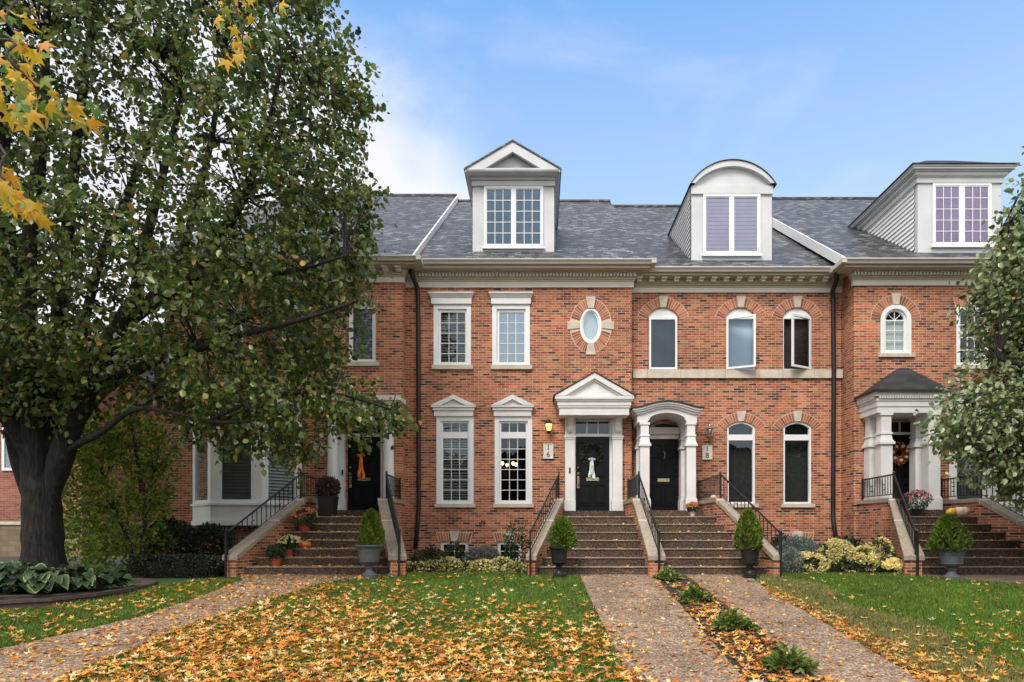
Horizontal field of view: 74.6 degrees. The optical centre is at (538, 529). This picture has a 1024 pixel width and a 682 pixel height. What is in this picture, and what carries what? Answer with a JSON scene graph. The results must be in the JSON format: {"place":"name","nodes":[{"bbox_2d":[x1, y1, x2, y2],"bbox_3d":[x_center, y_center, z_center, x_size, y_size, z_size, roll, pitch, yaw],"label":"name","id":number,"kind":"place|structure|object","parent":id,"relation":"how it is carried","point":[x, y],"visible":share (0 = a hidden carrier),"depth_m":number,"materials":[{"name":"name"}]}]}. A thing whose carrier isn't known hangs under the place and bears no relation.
{"place":"outdoors","nodes":[
{"label":"outdoors","id":0,"kind":"place"},
{"bbox_2d":[0,557,128,567],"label":"driveway","id":1,"kind":"structure","parent":0,"point":[15,559],"depth_m":21.63,"materials":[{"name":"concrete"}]},
{"bbox_2d":[0,574,382,681],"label":"path","id":2,"kind":"structure","parent":0,"point":[70,663],"depth_m":9.74,"materials":[{"name":"stone"}]},
{"bbox_2d":[0,553,1023,681],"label":"ground","id":3,"kind":"structure","parent":0,"point":[162,581],"depth_m":10.49,"materials":[{"name":"plant"}]},
{"bbox_2d":[0,586,125,599],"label":"planting bed","id":4,"kind":"object","parent":3,"relation":"on","point":[18,594],"visible":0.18,"depth_m":11.92,"materials":[{"name":"soil"}]},
{"bbox_2d":[0,561,54,588],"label":"hosta","id":5,"kind":"object","parent":4,"relation":"on","point":[17,563],"visible":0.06,"depth_m":12.70,"materials":[{"name":"green plant"}]},
{"bbox_2d":[0,565,55,593],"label":"hosta","id":6,"kind":"object","parent":4,"relation":"on","point":[15,571],"visible":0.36,"depth_m":11.71,"materials":[{"name":"green plant"}]},
{"bbox_2d":[0,566,78,593],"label":"hosta","id":7,"kind":"object","parent":4,"relation":"on","point":[50,578],"visible":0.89,"depth_m":11.74,"materials":[{"name":"green plant"}]},
{"bbox_2d":[36,564,91,590],"bbox_3d":[-8.825,0.880,12.374,1.003,0.503,1.087,0,0,44],"label":"hosta","id":8,"kind":"object","parent":4,"relation":"on","point":[70,571],"visible":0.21,"depth_m":12.32,"materials":[{"name":"green plant"}]},
{"bbox_2d":[52,564,104,577],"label":"hosta","id":9,"kind":"object","parent":4,"relation":"on","point":[93,567],"visible":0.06,"depth_m":13.16,"materials":[{"name":"green plant"}]},
{"bbox_2d":[60,570,105,590],"bbox_3d":[-8.411,0.930,12.350,0.816,0.374,0.808,0,0,0],"label":"hosta","id":10,"kind":"object","parent":4,"relation":"on","point":[91,580],"visible":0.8,"depth_m":12.24,"materials":[{"name":"green plant"}]},
{"bbox_2d":[80,568,134,587],"bbox_3d":[-8.234,0.924,12.759,0.885,0.378,0.787,0,0,25],"label":"hosta","id":11,"kind":"object","parent":4,"relation":"on","point":[112,577],"visible":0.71,"depth_m":12.69,"materials":[{"name":"green plant"}]},
{"bbox_2d":[0,578,156,609],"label":"garden wall","id":12,"kind":"structure","parent":3,"relation":"on","point":[145,583],"depth_m":11.84,"materials":[{"name":"stone"}]},
{"bbox_2d":[0,325,163,556],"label":"brick building","id":13,"kind":"structure","parent":3,"relation":"on","point":[10,518],"depth_m":25.00,"materials":[{"name":"brick"}]},
{"bbox_2d":[2,427,11,470],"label":"window","id":14,"kind":"structure","parent":13,"relation":"in","point":[3,440],"depth_m":24.95,"materials":[{"name":"white plastic"}]},
{"bbox_2d":[61,396,186,573],"bbox_3d":[-9.742,-0.879,15.519,2.895,4.405,2.786,0,0,0],"label":"tree","id":15,"kind":"object","parent":3,"relation":"on","point":[113,438],"visible":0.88,"depth_m":15.20,"materials":[{"name":"green plant"}]},
{"bbox_2d":[0,0,289,236],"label":"maple tree","id":16,"kind":"object","parent":3,"relation":"on","point":[12,198],"visible":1,"depth_m":2.81,"materials":[{"name":"yellow plant"}]},
{"bbox_2d":[140,516,200,560],"bbox_3d":[-8.972,0.330,16.401,1.346,1.421,1.209,0,0,0],"label":"dark shrub","id":17,"kind":"object","parent":3,"relation":"on","point":[175,525],"visible":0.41,"depth_m":16.21,"materials":[{"name":"green plant"}]},
{"bbox_2d":[125,553,223,577],"bbox_3d":[-7.878,0.790,14.700,2.187,0.568,0.912,0,0,0],"label":"boxwood hedge","id":18,"kind":"object","parent":3,"relation":"on","point":[210,565],"visible":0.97,"depth_m":14.42,"materials":[{"name":"green plant"}]},
{"bbox_2d":[184,521,236,560],"bbox_3d":[-7.976,0.413,16.300,1.349,1.260,1.194,0,0,0],"label":"dark shrub","id":19,"kind":"object","parent":3,"relation":"on","point":[201,534],"visible":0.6,"depth_m":16.08,"materials":[{"name":"green plant"}]},
{"bbox_2d":[0,0,424,589],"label":"pear tree","id":20,"kind":"object","parent":3,"relation":"on","point":[52,396],"visible":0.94,"depth_m":12.37,"materials":[{"name":"green plant"}]},
{"bbox_2d":[154,36,177,61],"bbox_3d":[-6.925,-8.858,12.399,0.462,0.387,0.471,0,0,0],"label":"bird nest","id":21,"kind":"object","parent":20,"relation":"on","point":[162,55],"visible":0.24,"depth_m":12.31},
{"bbox_2d":[135,194,462,563],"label":"brick townhouse","id":22,"kind":"structure","parent":3,"relation":"on","point":[210,493],"depth_m":18.28,"materials":[{"name":"red brick"}]},
{"bbox_2d":[213,305,242,365],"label":"window","id":23,"kind":"structure","parent":22,"relation":"in","point":[240,326],"depth_m":18.43,"materials":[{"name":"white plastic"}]},
{"bbox_2d":[188,389,301,525],"bbox_3d":[-7.935,-1.956,17.820,3.250,3.679,1.061,0,0,0],"label":"bay window","id":24,"kind":"structure","parent":22,"relation":"in","point":[225,498],"depth_m":17.56,"materials":[{"name":"white paint"}]},
{"bbox_2d":[346,305,378,365],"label":"window","id":25,"kind":"structure","parent":22,"relation":"in","point":[369,319],"depth_m":18.42,"materials":[{"name":"white plastic"}]},
{"bbox_2d":[348,437,380,509],"bbox_3d":[-4.790,-1.535,18.429,0.904,2.023,0.122,0,0,0],"label":"door","id":26,"kind":"structure","parent":22,"relation":"in","point":[363,494],"depth_m":18.44,"materials":[{"name":"wood"}]},
{"bbox_2d":[350,439,373,478],"bbox_3d":[-4.844,-1.950,18.334,0.675,1.104,0.204,0,0,0],"label":"door wreath","id":27,"kind":"object","parent":26,"relation":"attached to","point":[353,452],"depth_m":18.35,"materials":[{"name":"green plant"}]},
{"bbox_2d":[222,471,406,577],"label":"entrance stairs","id":28,"kind":"structure","parent":3,"relation":"on","point":[246,555],"depth_m":15.40,"materials":[{"name":"brick"}]},
{"bbox_2d":[271,558,281,565],"bbox_3d":[-5.877,0.724,15.050,0.264,0.168,0.264,0,0,0],"label":"flower pot","id":29,"kind":"object","parent":28,"relation":"on","point":[276,562],"visible":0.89,"depth_m":14.97,"materials":[{"name":"ceramic"}]},
{"bbox_2d":[266,543,287,560],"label":"potted flower","id":30,"kind":"object","parent":29,"relation":"in","point":[270,550],"visible":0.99,"depth_m":14.96,"materials":[{"name":"green plant"}]},
{"bbox_2d":[283,549,293,556],"bbox_3d":[-5.731,0.534,15.350,0.264,0.168,0.264,0,0,0],"label":"flower pot","id":31,"kind":"object","parent":28,"relation":"on","point":[290,553],"visible":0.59,"depth_m":15.28,"materials":[{"name":"ceramic"}]},
{"bbox_2d":[276,534,299,551],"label":"potted flower","id":32,"kind":"object","parent":31,"relation":"in","point":[283,540],"visible":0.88,"depth_m":15.27,"materials":[{"name":"green plant"}]},
{"bbox_2d":[299,525,308,531],"bbox_3d":[-5.577,-0.036,16.000,0.264,0.168,0.264,0,0,0],"label":"flower pot","id":33,"kind":"object","parent":28,"relation":"on","point":[303,528],"visible":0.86,"depth_m":15.91,"materials":[{"name":"ceramic"}]},
{"bbox_2d":[290,507,317,527],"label":"potted flower","id":34,"kind":"object","parent":33,"relation":"in","point":[304,512],"visible":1,"depth_m":15.91,"materials":[{"name":"green plant"}]},
{"bbox_2d":[317,496,338,515],"bbox_3d":[-5.264,-0.580,16.780,0.430,0.500,0.430,0,0,0],"label":"tall planter","id":35,"kind":"object","parent":28,"relation":"on","point":[327,505],"visible":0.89,"depth_m":16.60,"materials":[{"name":"plastic"}]},
{"bbox_2d":[314,475,340,496],"bbox_3d":[-5.258,-1.044,16.785,0.675,0.662,0.674,0,0,0],"label":"twig ball","id":36,"kind":"object","parent":35,"relation":"in","point":[327,486],"visible":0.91,"depth_m":16.62,"materials":[{"name":"plant"}]},
{"bbox_2d":[355,545,383,578],"bbox_3d":[-3.647,0.680,14.450,0.606,0.721,0.606,0,0,0],"label":"urn planter","id":37,"kind":"object","parent":3,"relation":"on","point":[369,555],"visible":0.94,"depth_m":14.28,"materials":[{"name":"stone"}]},
{"bbox_2d":[357,507,385,546],"bbox_3d":[-3.600,-0.021,14.425,0.625,0.935,0.667,0,0,0],"label":"clipped evergreen","id":38,"kind":"object","parent":37,"relation":"in","point":[372,531],"visible":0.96,"depth_m":14.31,"materials":[{"name":"green plant"}]},
{"bbox_2d":[416,565,523,573],"bbox_3d":[-1.430,1.008,16.800,2.860,0.085,3.600,0,0,0],"label":"planting bed","id":39,"kind":"object","parent":3,"relation":"on","point":[468,572],"visible":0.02,"depth_m":15.19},
{"bbox_2d":[405,561,428,572],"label":"bedding plant","id":40,"kind":"object","parent":39,"relation":"on","point":[412,566],"visible":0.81,"depth_m":15.24,"materials":[{"name":"green plant"}]},
{"bbox_2d":[417,559,440,571],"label":"bedding plant","id":41,"kind":"object","parent":39,"relation":"on","point":[432,564],"visible":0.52,"depth_m":15.37,"materials":[{"name":"green plant"}]},
{"bbox_2d":[411,545,447,567],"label":"green shrub","id":42,"kind":"object","parent":39,"relation":"on","point":[428,552],"visible":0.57,"depth_m":16.89,"materials":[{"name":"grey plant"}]},
{"bbox_2d":[434,556,463,572],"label":"bedding plant","id":43,"kind":"object","parent":39,"relation":"on","point":[443,567],"visible":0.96,"depth_m":15.21,"materials":[{"name":"yellow plant"}]},
{"bbox_2d":[445,540,465,566],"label":"rose bush","id":44,"kind":"object","parent":39,"relation":"on","point":[456,545],"visible":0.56,"depth_m":17.25,"materials":[{"name":"green plant"}]},
{"bbox_2d":[468,558,499,572],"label":"bedding plant","id":45,"kind":"object","parent":39,"relation":"on","point":[477,565],"visible":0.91,"depth_m":15.19,"materials":[{"name":"yellow plant"}]},
{"bbox_2d":[464,544,504,567],"bbox_3d":[-1.365,0.693,16.915,1.080,0.699,0.937,0,0,0],"label":"dwarf spruce","id":46,"kind":"object","parent":39,"relation":"on","point":[480,551],"visible":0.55,"depth_m":16.75,"materials":[{"name":"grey plant"}]},
{"bbox_2d":[486,556,512,571],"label":"bedding plant","id":47,"kind":"object","parent":39,"relation":"on","point":[500,559],"visible":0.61,"depth_m":15.39,"materials":[{"name":"yellow plant"}]},
{"bbox_2d":[501,561,527,572],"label":"bedding plant","id":48,"kind":"object","parent":39,"relation":"on","point":[521,566],"visible":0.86,"depth_m":15.20,"materials":[{"name":"yellow plant"}]},
{"bbox_2d":[502,519,528,566],"bbox_3d":[-0.560,0.377,17.184,0.751,1.312,0.636,0,0,0],"label":"rose bush","id":49,"kind":"object","parent":39,"relation":"on","point":[508,547],"visible":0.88,"depth_m":17.15,"materials":[{"name":"green plant"}]},
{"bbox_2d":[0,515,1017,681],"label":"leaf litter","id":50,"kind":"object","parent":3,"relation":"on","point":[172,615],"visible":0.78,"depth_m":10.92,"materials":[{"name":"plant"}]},
{"bbox_2d":[0,572,1023,681],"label":"fallen leaves","id":51,"kind":"object","parent":3,"relation":"on","point":[423,669],"visible":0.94,"depth_m":8.84,"materials":[{"name":"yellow plant"}]},
{"bbox_2d":[405,139,655,564],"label":"brick townhouse","id":52,"kind":"structure","parent":3,"relation":"on","point":[528,273],"depth_m":18.66,"materials":[{"name":"red brick"}]},
{"bbox_2d":[432,304,472,368],"bbox_3d":[-2.395,-5.354,18.715,1.146,1.804,0.250,0,0,0],"label":"window","id":53,"kind":"structure","parent":52,"relation":"in","point":[439,309],"depth_m":18.70,"materials":[{"name":"white plastic"}]},
{"bbox_2d":[441,542,467,560],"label":"window","id":54,"kind":"structure","parent":52,"relation":"in","point":[442,543],"depth_m":18.71,"materials":[{"name":"white plastic"}]},
{"bbox_2d":[434,416,475,506],"bbox_3d":[-2.324,-1.884,18.715,1.128,2.524,0.250,0,0,0],"label":"window","id":55,"kind":"structure","parent":52,"relation":"in","point":[440,420],"depth_m":18.70,"materials":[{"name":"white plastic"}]},
{"bbox_2d":[497,542,521,560],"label":"window","id":56,"kind":"structure","parent":52,"relation":"in","point":[499,544],"depth_m":18.71,"materials":[{"name":"white plastic"}]},
{"bbox_2d":[491,304,531,368],"bbox_3d":[-0.760,-5.354,18.710,1.146,1.804,0.240,0,0,0],"label":"window","id":57,"kind":"structure","parent":52,"relation":"in","point":[510,322],"depth_m":18.71,"materials":[{"name":"white plastic"}]},
{"bbox_2d":[493,416,533,506],"bbox_3d":[-0.702,-1.884,18.675,1.120,2.524,0.170,0,0,0],"label":"window","id":58,"kind":"structure","parent":52,"relation":"in","point":[499,435],"depth_m":18.64,"materials":[{"name":"white plastic"}]},
{"bbox_2d":[543,444,552,458],"bbox_3d":[0.262,-2.181,18.644,0.276,0.418,0.052,0,0,0],"label":"house number plaque","id":59,"kind":"object","parent":52,"relation":"attached to","point":[547,451],"visible":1,"depth_m":18.63,"materials":[{"name":"ceramic"}]},
{"bbox_2d":[580,308,601,342],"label":"oval window","id":60,"kind":"structure","parent":52,"relation":"in","point":[590,321],"depth_m":18.82,"materials":[{"name":"glass"}]},
{"bbox_2d":[576,437,608,510],"bbox_3d":[1.496,-1.561,18.749,0.938,2.059,0.122,0,0,0],"label":"door","id":61,"kind":"structure","parent":52,"relation":"in","point":[592,494],"depth_m":18.76,"materials":[{"name":"wood"}]},
{"bbox_2d":[580,442,602,477],"bbox_3d":[1.467,-1.937,18.660,0.686,1.022,0.215,0,0,0],"label":"door wreath","id":62,"kind":"object","parent":61,"relation":"attached to","point":[590,463],"depth_m":18.68,"materials":[{"name":"green plant"}]},
{"bbox_2d":[548,546,568,578],"bbox_3d":[0.433,0.700,14.450,0.454,0.679,0.454,0,0,0],"label":"urn planter","id":63,"kind":"object","parent":3,"relation":"on","point":[559,556],"visible":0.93,"depth_m":14.32,"materials":[{"name":"metal"}]},
{"bbox_2d":[547,515,577,549],"bbox_3d":[0.497,0.068,14.447,0.652,0.786,0.641,0,0,-45],"label":"clipped evergreen","id":64,"kind":"object","parent":63,"relation":"in","point":[561,531],"visible":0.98,"depth_m":14.28,"materials":[{"name":"green plant"}]},
{"bbox_2d":[526,471,665,577],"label":"entrance stairs","id":65,"kind":"structure","parent":3,"relation":"on","point":[640,551],"depth_m":15.45,"materials":[{"name":"brick"}]},
{"bbox_2d":[649,471,782,576],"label":"entrance stairs","id":66,"kind":"structure","parent":3,"relation":"on","point":[722,513],"depth_m":15.70,"materials":[{"name":"brick"}]},
{"bbox_2d":[613,159,847,555],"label":"brick townhouse","id":67,"kind":"structure","parent":3,"relation":"on","point":[736,319],"depth_m":19.00,"materials":[{"name":"red brick"}]},
{"bbox_2d":[649,308,676,369],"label":"window","id":68,"kind":"structure","parent":67,"relation":"in","point":[662,321],"depth_m":19.22,"materials":[{"name":"white plastic"}]},
{"bbox_2d":[649,439,677,509],"bbox_3d":[3.561,-1.566,19.189,0.850,2.043,0.122,0,0,0],"label":"door","id":69,"kind":"structure","parent":67,"relation":"in","point":[663,452],"depth_m":19.20,"materials":[{"name":"wood"}]},
{"bbox_2d":[702,445,711,459],"bbox_3d":[4.755,-2.185,18.984,0.280,0.407,0.052,0,0,0],"label":"house number plaque","id":70,"kind":"object","parent":67,"relation":"attached to","point":[706,452],"visible":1,"depth_m":18.97,"materials":[{"name":"stone"}]},
{"bbox_2d":[726,308,755,369],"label":"window","id":71,"kind":"structure","parent":67,"relation":"in","point":[740,322],"depth_m":19.22,"materials":[{"name":"glass"}]},
{"bbox_2d":[727,422,758,506],"bbox_3d":[5.718,-1.846,19.120,0.956,2.425,0.380,0,0,0],"label":"window","id":72,"kind":"structure","parent":67,"relation":"in","point":[740,438],"depth_m":19.30,"materials":[{"name":"glass"}]},
{"bbox_2d":[783,308,810,369],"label":"window","id":73,"kind":"structure","parent":67,"relation":"in","point":[796,321],"depth_m":19.22,"materials":[{"name":"white plastic"}]},
{"bbox_2d":[781,422,814,506],"bbox_3d":[7.310,-1.846,19.120,0.956,2.425,0.380,0,0,0],"label":"window","id":74,"kind":"structure","parent":67,"relation":"in","point":[796,438],"depth_m":19.30,"materials":[{"name":"white plastic"}]},
{"bbox_2d":[658,576,819,681],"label":"planting bed","id":75,"kind":"object","parent":3,"relation":"on","point":[731,641],"visible":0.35,"depth_m":9.44,"materials":[{"name":"soil"}]},
{"bbox_2d":[652,566,683,579],"bbox_3d":[2.682,0.931,14.187,0.659,0.359,0.648,0,0,-43],"label":"hellebore","id":76,"kind":"object","parent":75,"relation":"on","point":[667,573],"visible":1,"depth_m":14.09,"materials":[{"name":"green plant"}]},
{"bbox_2d":[678,582,714,603],"bbox_3d":[2.737,1.135,11.901,0.662,0.425,0.650,0,0,35],"label":"hellebore","id":77,"kind":"object","parent":75,"relation":"on","point":[688,595],"visible":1,"depth_m":11.83,"materials":[{"name":"green plant"}]},
{"bbox_2d":[710,606,758,631],"bbox_3d":[2.896,1.325,10.041,0.745,0.412,0.712,0,0,0],"label":"hellebore","id":78,"kind":"object","parent":75,"relation":"on","point":[734,618],"visible":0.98,"depth_m":9.87,"materials":[{"name":"green plant"}]},
{"bbox_2d":[761,641,819,675],"bbox_3d":[2.993,1.533,8.089,0.714,0.372,0.704,0,0,0],"label":"hellebore","id":79,"kind":"object","parent":75,"relation":"on","point":[795,656],"visible":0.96,"depth_m":7.95,"materials":[{"name":"green plant"}]},
{"bbox_2d":[739,547,760,578],"bbox_3d":[4.541,0.700,14.450,0.495,0.679,0.495,0,0,0],"label":"urn planter","id":80,"kind":"object","parent":3,"relation":"on","point":[750,556],"visible":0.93,"depth_m":14.31,"materials":[{"name":"metal"}]},
{"bbox_2d":[732,508,763,549],"bbox_3d":[4.494,-0.006,14.448,0.708,0.934,0.670,0,0,0],"label":"clipped evergreen","id":81,"kind":"object","parent":80,"relation":"in","point":[749,532],"visible":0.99,"depth_m":14.29,"materials":[{"name":"green plant"}]},
{"bbox_2d":[782,568,884,574],"bbox_3d":[6.750,1.008,16.975,3.100,0.085,3.950,0,0,0],"label":"planting bed","id":82,"kind":"object","parent":3,"relation":"on","point":[871,572],"visible":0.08,"depth_m":15.19,"materials":[{"name":"soil"}]},
{"bbox_2d":[782,546,807,572],"bbox_3d":[5.832,0.702,15.425,0.644,0.658,0.629,0,0,41],"label":"juniper","id":83,"kind":"object","parent":82,"relation":"on","point":[796,555],"visible":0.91,"depth_m":15.28,"materials":[{"name":"green plant"}]},
{"bbox_2d":[774,534,825,568],"bbox_3d":[6.455,0.581,16.620,1.227,0.963,1.054,0,0,-33],"label":"juniper","id":84,"kind":"object","parent":82,"relation":"on","point":[796,540],"visible":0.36,"depth_m":16.46,"materials":[{"name":"green plant"}]},
{"bbox_2d":[792,549,830,572],"bbox_3d":[6.292,0.747,15.461,0.890,0.610,0.800,0,0,0],"label":"flowering mound","id":85,"kind":"object","parent":82,"relation":"on","point":[824,564],"visible":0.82,"depth_m":15.24,"materials":[{"name":"yellow plant"}]},
{"bbox_2d":[814,537,855,571],"bbox_3d":[6.902,0.593,15.671,1.004,0.858,0.812,0,0,0],"label":"flowering mound","id":86,"kind":"object","parent":82,"relation":"on","point":[836,542],"visible":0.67,"depth_m":15.47,"materials":[{"name":"yellow plant"}]},
{"bbox_2d":[819,535,873,566],"bbox_3d":[7.725,0.579,17.304,1.788,0.946,1.073,0,0,0],"label":"green shrub","id":87,"kind":"object","parent":82,"relation":"on","point":[853,541],"visible":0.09,"depth_m":17.19,"materials":[{"name":"green plant"}]},
{"bbox_2d":[837,545,881,572],"bbox_3d":[7.424,0.678,15.508,0.984,0.695,0.890,0,0,0],"label":"flowering mound","id":88,"kind":"object","parent":82,"relation":"on","point":[871,557],"visible":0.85,"depth_m":15.32,"materials":[{"name":"yellow plant"}]},
{"bbox_2d":[861,536,895,567],"bbox_3d":[8.008,0.585,15.890,0.798,0.866,0.840,0,0,0],"label":"flowering mound","id":89,"kind":"object","parent":82,"relation":"on","point":[883,545],"visible":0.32,"depth_m":15.77,"materials":[{"name":"yellow plant"}]},
{"bbox_2d":[872,555,902,573],"bbox_3d":[7.973,0.802,15.199,0.750,0.486,0.886,0,0,0],"label":"flowering mound","id":90,"kind":"object","parent":82,"relation":"on","point":[890,563],"visible":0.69,"depth_m":14.96,"materials":[{"name":"yellow plant"}]},
{"bbox_2d":[756,573,1023,681],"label":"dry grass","id":91,"kind":"structure","parent":3,"relation":"on","point":[852,616],"depth_m":9.77,"materials":[{"name":"plant"}]},
{"bbox_2d":[772,161,1023,538],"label":"brick townhouse","id":92,"kind":"structure","parent":3,"relation":"on","point":[903,248],"depth_m":18.27,"materials":[{"name":"red brick"}]},
{"bbox_2d":[878,304,915,356],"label":"arched window","id":93,"kind":"structure","parent":92,"relation":"in","point":[895,335],"depth_m":18.31,"materials":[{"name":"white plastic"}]},
{"bbox_2d":[892,435,910,509],"bbox_3d":[9.919,-1.562,18.459,0.685,2.077,0.082,0,0,0],"label":"door","id":94,"kind":"structure","parent":92,"relation":"in","point":[901,473],"depth_m":18.45,"materials":[{"name":"wood"}]},
{"bbox_2d":[893,441,908,466],"bbox_3d":[9.844,-2.079,18.364,0.727,0.710,0.229,0,0,0],"label":"door wreath","id":95,"kind":"object","parent":94,"relation":"attached to","point":[902,459],"depth_m":18.33,"materials":[{"name":"plant"}]},
{"bbox_2d":[953,307,989,368],"bbox_3d":[11.797,-5.208,18.285,1.085,1.693,0.170,0,0,0],"label":"window","id":96,"kind":"structure","parent":92,"relation":"in","point":[958,364],"depth_m":18.26,"materials":[{"name":"white plastic"}]},
{"bbox_2d":[946,382,1023,515],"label":"bay window","id":97,"kind":"structure","parent":92,"relation":"in","point":[953,472],"depth_m":18.08,"materials":[{"name":"white paint"}]},
{"bbox_2d":[857,471,1023,575],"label":"entrance stairs","id":98,"kind":"structure","parent":3,"relation":"on","point":[891,520],"depth_m":16.00,"materials":[{"name":"brick"}]},
{"bbox_2d":[910,508,923,515],"bbox_3d":[9.428,-0.431,16.750,0.308,0.198,0.308,0,0,0],"label":"flower pot","id":99,"kind":"object","parent":98,"relation":"on","point":[916,511],"visible":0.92,"depth_m":16.65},
{"bbox_2d":[903,489,933,510],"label":"potted flower","id":100,"kind":"object","parent":99,"relation":"in","point":[916,493],"visible":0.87,"depth_m":16.65,"materials":[{"name":"pink plant"}]},
{"bbox_2d":[954,504,970,515],"bbox_3d":[10.502,-0.481,16.700,0.391,0.299,0.396,0,0,0],"label":"pumpkin","id":101,"kind":"object","parent":98,"relation":"on","point":[963,511],"visible":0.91,"depth_m":16.57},
{"bbox_2d":[936,548,966,579],"bbox_3d":[8.754,0.718,14.250,0.624,0.684,0.624,0,0,0],"label":"urn planter","id":102,"kind":"object","parent":3,"relation":"on","point":[951,561],"visible":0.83,"depth_m":14.10,"materials":[{"name":"stone"}]},
{"bbox_2d":[924,513,973,551],"bbox_3d":[8.704,0.057,14.242,0.906,0.839,0.946,0,0,0],"label":"clipped evergreen","id":103,"kind":"object","parent":102,"relation":"in","point":[951,531],"visible":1,"depth_m":14.04,"materials":[{"name":"green plant"}]},
{"bbox_2d":[913,146,1023,514],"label":"pear tree","id":104,"kind":"object","parent":3,"relation":"on","point":[998,303],"visible":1,"depth_m":12.89,"materials":[{"name":"green plant"}]},
{"bbox_2d":[0,0,1023,324],"label":"sky","id":105,"kind":"structure","parent":0,"point":[631,100],"materials":[{"name":"blue"}]},
{"bbox_2d":[580,574,746,681],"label":"path","id":106,"kind":"structure","parent":0,"point":[641,637],"depth_m":9.80,"materials":[{"name":"stone"}]},
{"bbox_2d":[685,574,923,681],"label":"path","id":107,"kind":"structure","parent":0,"point":[852,656],"depth_m":9.68,"materials":[{"name":"stone"}]},
{"bbox_2d":[926,575,1023,583],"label":"path","id":108,"kind":"structure","parent":0,"point":[1012,578],"depth_m":14.41,"materials":[{"name":"stone"}]},
{"bbox_3d":[3.851,-0.406,16.850,0.165,0.148,0.165,0,0,0],"label":"flower pot","id":109,"kind":"object","parent":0,"visible":0},
{"bbox_2d":[685,501,698,511],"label":"potted flower","id":110,"kind":"object","parent":109,"relation":"in","point":[691,506],"visible":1,"depth_m":16.76,"materials":[{"name":"orange plant"}]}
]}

